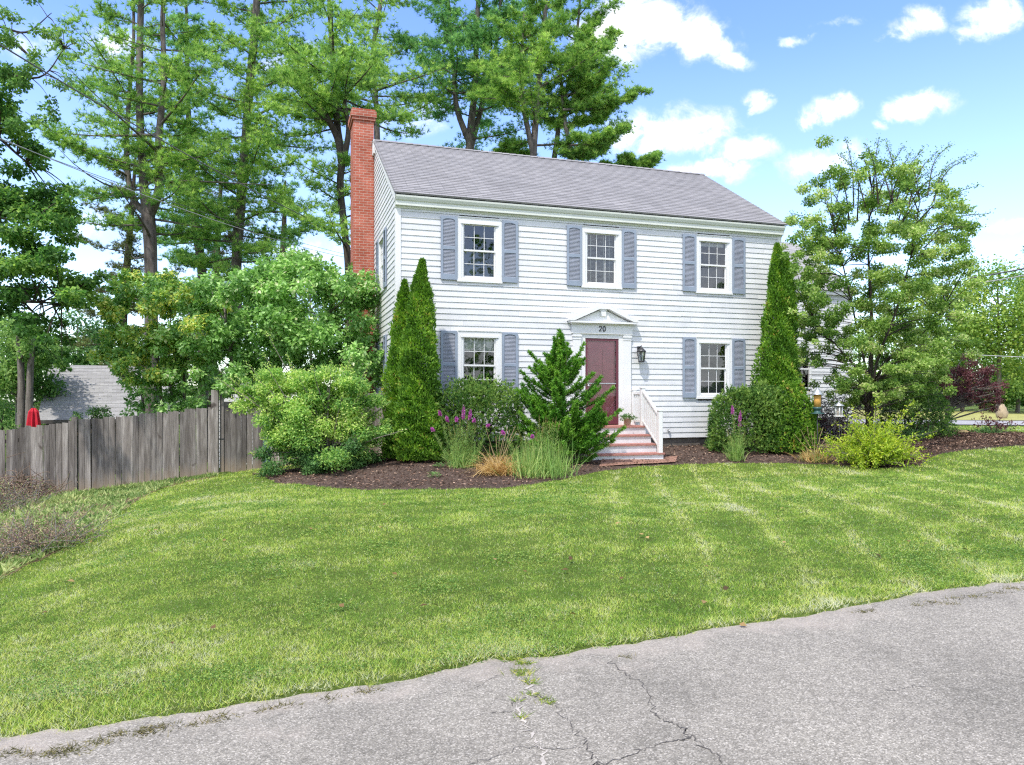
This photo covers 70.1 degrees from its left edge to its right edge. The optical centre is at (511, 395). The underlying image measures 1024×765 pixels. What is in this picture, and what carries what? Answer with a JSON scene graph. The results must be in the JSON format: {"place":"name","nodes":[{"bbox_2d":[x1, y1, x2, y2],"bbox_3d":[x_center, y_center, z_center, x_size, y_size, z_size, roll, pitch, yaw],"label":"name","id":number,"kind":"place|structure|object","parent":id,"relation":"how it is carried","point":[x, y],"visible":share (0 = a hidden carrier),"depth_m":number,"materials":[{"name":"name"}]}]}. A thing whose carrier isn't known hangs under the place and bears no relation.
{"place":"outdoors","nodes":[
{"label":"outdoors","id":0,"kind":"place"},
{"bbox_2d":[0,138,342,256],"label":"overhead cable","id":1,"kind":"object","parent":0,"point":[148,196],"visible":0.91,"depth_m":19.48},
{"bbox_2d":[0,139,342,253],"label":"overhead cable","id":2,"kind":"object","parent":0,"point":[162,198],"visible":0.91,"depth_m":21.97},
{"bbox_2d":[0,44,350,237],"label":"overhead cable","id":3,"kind":"object","parent":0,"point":[135,125],"visible":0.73,"depth_m":16.88,"materials":[{"name":"rubber"}]},
{"bbox_2d":[0,581,1023,764],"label":"road","id":4,"kind":"structure","parent":0,"point":[900,681],"depth_m":3.93,"materials":[{"name":"asphalt"}]},
{"bbox_2d":[0,583,1023,762],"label":"road edge clippings","id":5,"kind":"object","parent":4,"relation":"on","point":[143,731],"visible":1,"depth_m":3.85,"materials":[{"name":"plant"}]},
{"bbox_2d":[498,654,558,718],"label":"crack grass","id":6,"kind":"structure","parent":4,"relation":"on","point":[521,662],"depth_m":4.43,"materials":[{"name":"plant"}]},
{"bbox_2d":[0,402,1023,738],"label":"ground","id":7,"kind":"structure","parent":0,"point":[430,564],"depth_m":7.16,"materials":[{"name":"plant"}]},
{"bbox_2d":[0,310,14,418],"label":"broadleaf tree","id":8,"kind":"object","parent":7,"relation":"on","point":[3,400],"visible":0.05,"depth_m":33.89,"materials":[{"name":"green plant"}]},
{"bbox_2d":[0,398,21,435],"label":"leafy bush","id":9,"kind":"object","parent":7,"relation":"on","point":[4,423],"visible":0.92,"depth_m":20.35,"materials":[{"name":"green plant"}]},
{"bbox_2d":[7,326,38,474],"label":"cedar tree","id":10,"kind":"object","parent":7,"relation":"on","point":[23,348],"visible":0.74,"depth_m":27.89,"materials":[{"name":"plant"}]},
{"bbox_2d":[0,371,45,428],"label":"broadleaf tree","id":11,"kind":"object","parent":7,"relation":"on","point":[34,404],"visible":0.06,"depth_m":47.94,"materials":[{"name":"green plant"}]},
{"bbox_2d":[1,319,47,424],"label":"cedar tree","id":12,"kind":"object","parent":7,"relation":"on","point":[38,350],"visible":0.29,"depth_m":27.92,"materials":[{"name":"green plant"}]},
{"bbox_2d":[26,406,40,426],"bbox_3d":[-16.722,1.739,25.500,0.500,2.722,0.476,0,0,0],"label":"patio umbrella","id":13,"kind":"object","parent":7,"relation":"on","point":[33,418],"visible":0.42,"depth_m":25.41,"materials":[{"name":"fabric"}]},
{"bbox_2d":[0,314,74,427],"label":"broadleaf tree","id":14,"kind":"object","parent":7,"relation":"on","point":[8,377],"visible":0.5,"depth_m":29.70,"materials":[{"name":"green plant"}]},
{"bbox_2d":[0,417,77,492],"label":"board fence","id":15,"kind":"object","parent":7,"relation":"on","point":[37,445],"visible":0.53,"depth_m":17.69,"materials":[{"name":"wood"}]},
{"bbox_2d":[0,0,113,373],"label":"maple tree","id":16,"kind":"object","parent":7,"relation":"on","point":[41,208],"visible":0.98,"depth_m":17.36,"materials":[{"name":"green plant"}]},
{"bbox_2d":[38,308,112,374],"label":"broadleaf tree","id":17,"kind":"object","parent":7,"relation":"on","point":[95,328],"visible":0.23,"depth_m":41.70,"materials":[{"name":"green plant"}]},
{"bbox_2d":[69,404,113,487],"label":"vine bush","id":18,"kind":"object","parent":7,"relation":"on","point":[95,413],"visible":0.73,"depth_m":19.28,"materials":[{"name":"green plant"}]},
{"bbox_2d":[0,476,215,577],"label":"weed bed","id":19,"kind":"object","parent":7,"relation":"on","point":[49,554],"visible":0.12,"depth_m":12.76,"materials":[{"name":"plant"}]},
{"bbox_2d":[0,452,71,499],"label":"brush pile","id":20,"kind":"object","parent":19,"relation":"on","point":[19,481],"visible":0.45,"depth_m":16.99,"materials":[{"name":"plant"}]},
{"bbox_2d":[0,473,78,511],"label":"dry bush","id":21,"kind":"object","parent":19,"relation":"on","point":[4,503],"visible":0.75,"depth_m":14.79,"materials":[{"name":"brown plant"}]},
{"bbox_2d":[21,510,78,525],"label":"weed","id":22,"kind":"object","parent":19,"relation":"on","point":[42,519],"visible":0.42,"depth_m":11.85,"materials":[{"name":"green plant"}]},
{"bbox_2d":[28,534,95,552],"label":"weed","id":23,"kind":"object","parent":19,"relation":"on","point":[61,544],"visible":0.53,"depth_m":9.80,"materials":[{"name":"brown plant"}]},
{"bbox_2d":[0,496,134,560],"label":"dry bush","id":24,"kind":"object","parent":19,"relation":"on","point":[19,546],"visible":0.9,"depth_m":9.86,"materials":[{"name":"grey plant"}]},
{"bbox_2d":[64,489,94,496],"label":"weed","id":25,"kind":"object","parent":19,"relation":"on","point":[74,491],"visible":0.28,"depth_m":16.60,"materials":[{"name":"green plant"}]},
{"bbox_2d":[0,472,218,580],"bbox_3d":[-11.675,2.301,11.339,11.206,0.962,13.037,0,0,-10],"label":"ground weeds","id":26,"kind":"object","parent":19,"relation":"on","point":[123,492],"visible":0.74,"depth_m":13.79,"materials":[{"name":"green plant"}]},
{"bbox_2d":[39,365,179,471],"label":"neighbour house","id":27,"kind":"structure","parent":7,"relation":"on","point":[90,386],"depth_m":31.26,"materials":[{"name":"grey"}]},
{"bbox_2d":[34,145,197,410],"bbox_3d":[-19.295,-4.621,36.602,7.983,16.023,7.782,0,0,-32],"label":"pine tree","id":28,"kind":"object","parent":7,"relation":"on","point":[128,241],"visible":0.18,"depth_m":36.61,"materials":[{"name":"green plant"}]},
{"bbox_2d":[79,390,218,490],"bbox_3d":[-9.075,1.153,18.315,3.205,2.589,0.170,0,0,-14],"label":"board fence","id":29,"kind":"object","parent":7,"relation":"on","point":[139,448],"visible":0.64,"depth_m":18.26,"materials":[{"name":"wood"}]},
{"bbox_2d":[219,395,262,471],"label":"garden gate","id":30,"kind":"structure","parent":29,"relation":"attached to","point":[235,438],"depth_m":18.79,"materials":[{"name":"wood"}]},
{"bbox_2d":[26,0,272,417],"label":"pine tree","id":31,"kind":"object","parent":7,"relation":"on","point":[142,147],"visible":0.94,"depth_m":26.67,"materials":[{"name":"green plant"}]},
{"bbox_2d":[85,267,232,434],"bbox_3d":[-9.820,-0.653,20.411,4.486,5.953,4.089,0,0,0],"label":"lilac bush","id":32,"kind":"object","parent":7,"relation":"on","point":[160,340],"visible":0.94,"depth_m":19.79,"materials":[{"name":"green plant"}]},
{"bbox_2d":[136,0,248,458],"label":"pine tree","id":33,"kind":"object","parent":7,"relation":"on","point":[209,246],"visible":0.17,"depth_m":34.85,"materials":[{"name":"green plant"}]},
{"bbox_2d":[162,277,242,369],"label":"broadleaf tree","id":34,"kind":"object","parent":7,"relation":"on","point":[182,316],"visible":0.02,"depth_m":49.56,"materials":[{"name":"green plant"}]},
{"bbox_2d":[113,0,350,342],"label":"pine tree","id":35,"kind":"object","parent":7,"relation":"on","point":[253,165],"visible":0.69,"depth_m":30.20,"materials":[{"name":"green plant"}]},
{"bbox_2d":[171,152,301,406],"bbox_3d":[-16.459,-5.171,39.741,10.035,16.800,7.560,0,0,34],"label":"pine tree","id":36,"kind":"object","parent":7,"relation":"on","point":[222,253],"visible":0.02,"depth_m":39.65,"materials":[{"name":"green plant"}]},
{"bbox_2d":[210,383,272,467],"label":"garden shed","id":37,"kind":"structure","parent":7,"relation":"on","point":[229,398],"depth_m":24.49,"materials":[{"name":"white paint"}]},
{"bbox_2d":[175,244,383,405],"bbox_3d":[-6.077,-1.138,19.868,6.054,6.059,5.310,0,0,0],"label":"lilac bush","id":38,"kind":"object","parent":7,"relation":"on","point":[295,333],"visible":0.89,"depth_m":19.13,"materials":[{"name":"green plant"}]},
{"bbox_2d":[244,179,319,367],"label":"pine tree","id":39,"kind":"object","parent":7,"relation":"on","point":[283,246],"visible":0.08,"depth_m":43.88,"materials":[{"name":"green plant"}]},
{"bbox_2d":[292,273,344,372],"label":"broadleaf tree","id":40,"kind":"object","parent":7,"relation":"on","point":[317,307],"visible":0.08,"depth_m":52.04,"materials":[{"name":"green plant"}]},
{"bbox_2d":[271,392,385,465],"bbox_3d":[-4.564,0.891,18.260,3.538,1.987,0.091,0,0,20],"label":"board fence","id":41,"kind":"object","parent":7,"relation":"on","point":[376,423],"visible":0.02,"depth_m":17.77,"materials":[{"name":"wood"}]},
{"bbox_2d":[253,0,422,326],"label":"pine tree","id":42,"kind":"object","parent":7,"relation":"on","point":[322,103],"visible":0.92,"depth_m":24.94,"materials":[{"name":"green plant"}]},
{"bbox_2d":[271,0,452,140],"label":"pine tree","id":43,"kind":"object","parent":7,"relation":"on","point":[413,76],"visible":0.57,"depth_m":33.75,"materials":[{"name":"green plant"}]},
{"bbox_2d":[378,0,548,150],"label":"pine tree","id":44,"kind":"object","parent":7,"relation":"on","point":[470,37],"visible":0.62,"depth_m":35.14,"materials":[{"name":"green plant"}]},
{"bbox_2d":[0,470,1023,715],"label":"lawn clover","id":45,"kind":"object","parent":7,"relation":"on","point":[422,582],"visible":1,"depth_m":7.12,"materials":[{"name":"green plant"}]},
{"bbox_2d":[42,490,981,643],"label":"fallen leaves","id":46,"kind":"object","parent":7,"relation":"on","point":[725,587],"visible":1,"depth_m":7.08,"materials":[{"name":"brown plant"}]},
{"bbox_2d":[491,137,538,154],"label":"pine tree","id":47,"kind":"object","parent":7,"relation":"on","point":[503,147],"visible":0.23,"depth_m":34.50,"materials":[{"name":"green plant"}]},
{"bbox_2d":[462,0,637,157],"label":"pine tree","id":48,"kind":"object","parent":7,"relation":"on","point":[532,64],"visible":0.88,"depth_m":32.39,"materials":[{"name":"green plant"}]},
{"bbox_2d":[252,438,923,489],"bbox_3d":[3.391,1.522,17.518,17.838,0.648,6.859,0,0,-23],"label":"mulch bed","id":49,"kind":"object","parent":7,"relation":"on","point":[428,468],"visible":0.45,"depth_m":15.48,"materials":[{"name":"brown wood"}]},
{"bbox_2d":[213,331,406,476],"bbox_3d":[-4.215,0.290,16.177,4.298,3.471,2.245,0,0,17],"label":"variegated shrub","id":50,"kind":"object","parent":49,"relation":"on","point":[290,433],"visible":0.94,"depth_m":15.82,"materials":[{"name":"green plant"}]},
{"bbox_2d":[379,278,412,459],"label":"arborvitae","id":51,"kind":"object","parent":49,"relation":"on","point":[391,373],"visible":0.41,"depth_m":16.65,"materials":[{"name":"green plant"}]},
{"bbox_2d":[388,257,446,461],"bbox_3d":[-2.092,-0.774,16.520,1.352,4.759,1.476,0,0,0],"label":"arborvitae","id":52,"kind":"object","parent":49,"relation":"on","point":[415,412],"visible":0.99,"depth_m":16.22,"materials":[{"name":"green plant"}]},
{"bbox_2d":[427,471,441,476],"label":"weed","id":53,"kind":"object","parent":49,"relation":"on","point":[435,473],"visible":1,"depth_m":14.77,"materials":[{"name":"green plant"}]},
{"bbox_2d":[430,405,489,467],"bbox_3d":[-1.161,0.885,15.823,1.404,1.367,1.039,0,0,0],"label":"blazing star","id":54,"kind":"object","parent":49,"relation":"on","point":[463,458],"visible":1,"depth_m":15.68,"materials":[{"name":"green plant"}]},
{"bbox_2d":[446,426,528,479],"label":"dry grass tuft","id":55,"kind":"object","parent":49,"relation":"on","point":[499,466],"visible":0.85,"depth_m":14.95,"materials":[{"name":"plant"}]},
{"bbox_2d":[436,373,541,461],"bbox_3d":[-0.684,0.578,16.767,2.871,2.271,1.815,0,0,0],"label":"yew shrub","id":56,"kind":"object","parent":49,"relation":"on","point":[462,394],"visible":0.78,"depth_m":16.43,"materials":[{"name":"green plant"}]},
{"bbox_2d":[495,416,593,479],"bbox_3d":[0.644,1.024,14.969,2.005,1.276,1.978,0,0,44],"label":"blazing star","id":57,"kind":"object","parent":49,"relation":"on","point":[539,462],"visible":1,"depth_m":14.79,"materials":[{"name":"green plant"}]},
{"bbox_2d":[513,328,626,462],"bbox_3d":[1.315,0.008,16.467,2.612,3.117,1.817,0,0,0],"label":"spreading yew","id":58,"kind":"object","parent":49,"relation":"on","point":[578,428],"visible":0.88,"depth_m":16.36,"materials":[{"name":"green plant"}]},
{"bbox_2d":[251,429,1023,487],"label":"mulch chips","id":59,"kind":"object","parent":49,"relation":"on","point":[980,436],"visible":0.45,"depth_m":17.98,"materials":[{"name":"brown wood"}]},
{"bbox_2d":[723,406,749,461],"bbox_3d":[5.342,0.909,17.649,0.821,1.368,0.808,0,0,0],"label":"blazing star","id":60,"kind":"object","parent":49,"relation":"on","point":[736,452],"visible":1,"depth_m":17.57,"materials":[{"name":"green plant"}]},
{"bbox_2d":[703,379,801,452],"bbox_3d":[6.184,0.549,18.871,2.464,2.010,1.492,0,0,0],"label":"yew shrub","id":61,"kind":"object","parent":49,"relation":"on","point":[747,397],"visible":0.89,"depth_m":18.50,"materials":[{"name":"green plant"}]},
{"bbox_2d":[749,242,807,448],"bbox_3d":[7.028,-1.274,19.374,1.571,5.659,1.695,0,0,0],"label":"arborvitae","id":62,"kind":"object","parent":49,"relation":"on","point":[778,346],"visible":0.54,"depth_m":19.20,"materials":[{"name":"green plant"}]},
{"bbox_2d":[757,378,822,453],"bbox_3d":[7.116,0.565,18.794,1.587,2.032,1.458,0,0,0],"label":"rounded shrub","id":63,"kind":"object","parent":49,"relation":"on","point":[800,397],"visible":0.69,"depth_m":18.41,"materials":[{"name":"green plant"}]},
{"bbox_2d":[788,428,840,462],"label":"dry grass tuft","id":64,"kind":"object","parent":49,"relation":"on","point":[812,456],"visible":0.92,"depth_m":17.43,"materials":[{"name":"plant"}]},
{"bbox_2d":[810,387,823,452],"bbox_3d":[7.618,0.717,18.200,0.330,1.840,0.325,0,0,0],"label":"tube bird feeder","id":65,"kind":"object","parent":49,"relation":"on","point":[817,393],"visible":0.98,"depth_m":18.13,"materials":[{"name":"metal"}]},
{"bbox_2d":[833,402,843,444],"bbox_3d":[8.239,0.880,18.400,0.259,1.453,0.259,0,0,22],"label":"lantern bird feeder","id":66,"kind":"object","parent":49,"relation":"on","point":[838,409],"visible":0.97,"depth_m":18.36,"materials":[{"name":"metal"}]},
{"bbox_2d":[806,381,902,441],"bbox_3d":[9.584,0.682,21.525,3.852,2.402,3.360,0,0,0],"label":"bare twig shrub","id":67,"kind":"object","parent":49,"relation":"on","point":[826,424],"visible":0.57,"depth_m":21.29,"materials":[{"name":"brown plant"}]},
{"bbox_2d":[809,395,946,471],"bbox_3d":[8.303,0.814,16.539,2.958,1.668,2.749,0,0,18],"label":"lime green shrub","id":68,"kind":"object","parent":49,"relation":"on","point":[878,448],"visible":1,"depth_m":16.21,"materials":[{"name":"green plant"}]},
{"bbox_2d":[348,107,855,459],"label":"house","id":69,"kind":"structure","parent":7,"relation":"on","point":[613,266],"depth_m":19.03,"materials":[{"name":"white paint"}]},
{"bbox_2d":[378,335,382,391],"bbox_3d":[-3.420,-0.743,19.454,0.170,1.671,1.144,0,0,-18],"label":"window","id":70,"kind":"structure","parent":69,"relation":"in","point":[381,337],"depth_m":19.80,"materials":[{"name":"white paint"}]},
{"bbox_2d":[378,231,384,295],"bbox_3d":[-3.420,-3.525,19.454,0.170,1.576,1.144,0,0,-18],"label":"window","id":71,"kind":"structure","parent":69,"relation":"in","point":[380,237],"depth_m":19.82,"materials":[{"name":"white paint"}]},
{"bbox_2d":[456,216,502,283],"bbox_3d":[-0.811,-3.525,17.775,1.144,1.576,0.235,0,0,-18],"label":"window","id":72,"kind":"structure","parent":69,"relation":"in","point":[484,266],"depth_m":17.80,"materials":[{"name":"white paint"}]},
{"bbox_2d":[457,330,501,397],"bbox_3d":[-0.801,-0.743,17.744,1.144,1.671,0.170,0,0,-18],"label":"window","id":73,"kind":"structure","parent":69,"relation":"in","point":[474,341],"depth_m":17.76,"materials":[{"name":"white paint"}]},
{"bbox_2d":[587,340,615,415],"bbox_3d":[2.286,-0.348,18.708,0.900,2.165,0.142,0,0,-18],"label":"door","id":74,"kind":"structure","parent":69,"relation":"in","point":[601,355],"depth_m":18.75,"materials":[{"name":"red paint"}]},
{"bbox_2d":[585,338,617,423],"bbox_3d":[2.296,-0.363,18.676,0.940,2.195,0.030,0,0,-18],"label":"storm door","id":75,"kind":"structure","parent":69,"relation":"in","point":[615,420],"depth_m":18.75,"materials":[{"name":"red glass"}]},
{"bbox_2d":[581,225,622,289],"bbox_3d":[2.280,-3.525,18.713,1.144,1.576,0.160,0,0,-18],"label":"window","id":76,"kind":"structure","parent":69,"relation":"in","point":[595,230],"depth_m":18.74,"materials":[{"name":"white paint"}]},
{"bbox_2d":[620,413,637,425],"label":"potted plant","id":77,"kind":"object","parent":69,"relation":"on","point":[627,419],"visible":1,"depth_m":18.27,"materials":[{"name":"green plant"}]},
{"bbox_2d":[637,345,645,361],"bbox_3d":[3.347,-1.080,18.864,0.234,0.440,0.288,0,0,12],"label":"wall lantern","id":78,"kind":"object","parent":69,"relation":"attached to","point":[640,349],"depth_m":18.80,"materials":[{"name":"metal"}]},
{"bbox_2d":[695,336,731,398],"bbox_3d":[5.416,-0.743,19.743,1.144,1.671,0.235,0,0,-18],"label":"window","id":79,"kind":"structure","parent":69,"relation":"in","point":[709,381],"depth_m":19.78,"materials":[{"name":"white paint"}]},
{"bbox_2d":[695,234,732,294],"bbox_3d":[5.421,-3.525,19.729,1.144,1.576,0.205,0,0,-18],"label":"window","id":80,"kind":"structure","parent":69,"relation":"in","point":[708,280],"depth_m":19.76,"materials":[{"name":"white paint"}]},
{"bbox_2d":[800,349,811,388],"bbox_3d":[10.257,-0.965,26.355,1.300,1.470,0.085,0,0,-18],"label":"window","id":81,"kind":"structure","parent":69,"relation":"in","point":[809,369],"depth_m":26.49,"materials":[{"name":"white paint"}]},
{"bbox_2d":[552,9,654,161],"bbox_3d":[3.977,-8.055,33.059,4.986,19.408,3.218,0,0,0],"label":"pine tree","id":82,"kind":"object","parent":7,"relation":"on","point":[595,146],"visible":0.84,"depth_m":32.93,"materials":[{"name":"green plant"}]},
{"bbox_2d":[598,148,666,168],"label":"pine tree","id":83,"kind":"object","parent":7,"relation":"on","point":[651,159],"visible":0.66,"depth_m":33.74,"materials":[{"name":"green plant"}]},
{"bbox_2d":[599,456,676,465],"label":"walkway","id":84,"kind":"structure","parent":7,"relation":"on","point":[640,461],"depth_m":17.04,"materials":[{"name":"brick"}]},
{"bbox_2d":[834,431,1023,465],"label":"mulch bed","id":85,"kind":"object","parent":7,"relation":"on","point":[949,450],"visible":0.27,"depth_m":19.19,"materials":[{"name":"brown wood"}]},
{"bbox_2d":[776,133,995,434],"bbox_3d":[10.475,-3.226,20.943,5.708,9.155,10.252,0,0,34],"label":"hawthorn tree","id":86,"kind":"object","parent":85,"relation":"on","point":[820,246],"visible":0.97,"depth_m":20.11,"materials":[{"name":"green plant"}]},
{"bbox_2d":[895,425,934,439],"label":"green shrub","id":87,"kind":"object","parent":85,"relation":"on","point":[908,433],"visible":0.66,"depth_m":20.84,"materials":[{"name":"green plant"}]},
{"bbox_2d":[874,388,960,437],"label":"yew shrub","id":88,"kind":"object","parent":85,"relation":"on","point":[937,416],"visible":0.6,"depth_m":21.63,"materials":[{"name":"green plant"}]},
{"bbox_2d":[903,418,937,432],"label":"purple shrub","id":89,"kind":"object","parent":85,"relation":"on","point":[925,426],"visible":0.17,"depth_m":23.14,"materials":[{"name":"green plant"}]},
{"bbox_2d":[927,354,1009,430],"bbox_3d":[14.694,-0.115,23.625,2.726,2.697,2.509,0,0,14],"label":"purple plum tree","id":90,"kind":"object","parent":85,"relation":"on","point":[966,395],"visible":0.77,"depth_m":23.31,"materials":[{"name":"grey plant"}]},
{"bbox_2d":[970,423,1010,433],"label":"green perennial","id":91,"kind":"object","parent":85,"relation":"on","point":[987,430],"visible":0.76,"depth_m":22.67,"materials":[{"name":"green plant"}]},
{"bbox_2d":[971,412,1023,432],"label":"purple leaf shrub","id":92,"kind":"object","parent":85,"relation":"on","point":[999,426],"visible":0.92,"depth_m":22.88,"materials":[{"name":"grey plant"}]},
{"bbox_2d":[986,278,1023,378],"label":"broadleaf tree","id":93,"kind":"object","parent":7,"relation":"on","point":[1011,325],"visible":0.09,"depth_m":49.13,"materials":[{"name":"green plant"}]},
{"bbox_2d":[1004,245,1023,358],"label":"broadleaf tree","id":94,"kind":"object","parent":7,"relation":"on","point":[1016,288],"visible":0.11,"depth_m":60.22,"materials":[{"name":"green plant"}]},
{"bbox_2d":[0,0,1023,401],"label":"sky","id":95,"kind":"structure","parent":0,"point":[742,96],"materials":[{"name":"blue"}]},
{"bbox_2d":[852,409,1023,419],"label":"lawn","id":96,"kind":"structure","parent":0,"point":[1011,416],"depth_m":39.52,"materials":[{"name":"plant"}]},
{"bbox_2d":[852,329,898,408],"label":"broadleaf tree","id":97,"kind":"object","parent":96,"relation":"on","point":[858,352],"visible":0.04,"depth_m":56.96,"materials":[{"name":"green plant"}]},
{"bbox_2d":[881,344,945,411],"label":"broadleaf tree","id":98,"kind":"object","parent":96,"relation":"on","point":[913,378],"visible":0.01,"depth_m":51.86,"materials":[{"name":"green plant"}]},
{"bbox_2d":[864,260,989,410],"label":"broadleaf tree","id":99,"kind":"object","parent":96,"relation":"on","point":[918,307],"visible":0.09,"depth_m":45.12,"materials":[{"name":"green plant"}]},
{"bbox_2d":[929,254,1023,411],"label":"broadleaf tree","id":100,"kind":"object","parent":96,"relation":"on","point":[1012,338],"visible":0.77,"depth_m":43.20,"materials":[{"name":"green plant"}]},
{"bbox_2d":[939,311,1015,410],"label":"broadleaf tree","id":101,"kind":"object","parent":96,"relation":"on","point":[962,409],"visible":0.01,"depth_m":53.79,"materials":[{"name":"green plant"}]},
{"bbox_2d":[969,390,1008,410],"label":"broadleaf tree","id":102,"kind":"object","parent":96,"relation":"on","point":[985,404],"visible":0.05,"depth_m":56.40,"materials":[{"name":"green plant"}]},
{"bbox_2d":[995,404,1008,417],"bbox_3d":[24.517,0.888,36.487,0.530,0.960,0.420,0,0,0],"label":"boulder","id":103,"kind":"object","parent":96,"relation":"on","point":[1002,412],"visible":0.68,"depth_m":36.36,"materials":[{"name":"beige stone"}]},
{"bbox_2d":[984,353,1023,412],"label":"broadleaf tree","id":104,"kind":"object","parent":96,"relation":"on","point":[1010,401],"visible":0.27,"depth_m":49.64,"materials":[{"name":"green plant"}]},
{"bbox_2d":[852,419,1023,424],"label":"street","id":105,"kind":"structure","parent":0,"point":[969,422],"depth_m":33.06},
{"bbox_2d":[968,268,1023,278],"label":"overhead cable","id":106,"kind":"object","parent":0,"point":[1002,272],"visible":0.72,"depth_m":25.98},
{"bbox_2d":[982,275,1023,282],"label":"overhead cable","id":107,"kind":"object","parent":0,"point":[1004,278],"visible":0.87,"depth_m":26.23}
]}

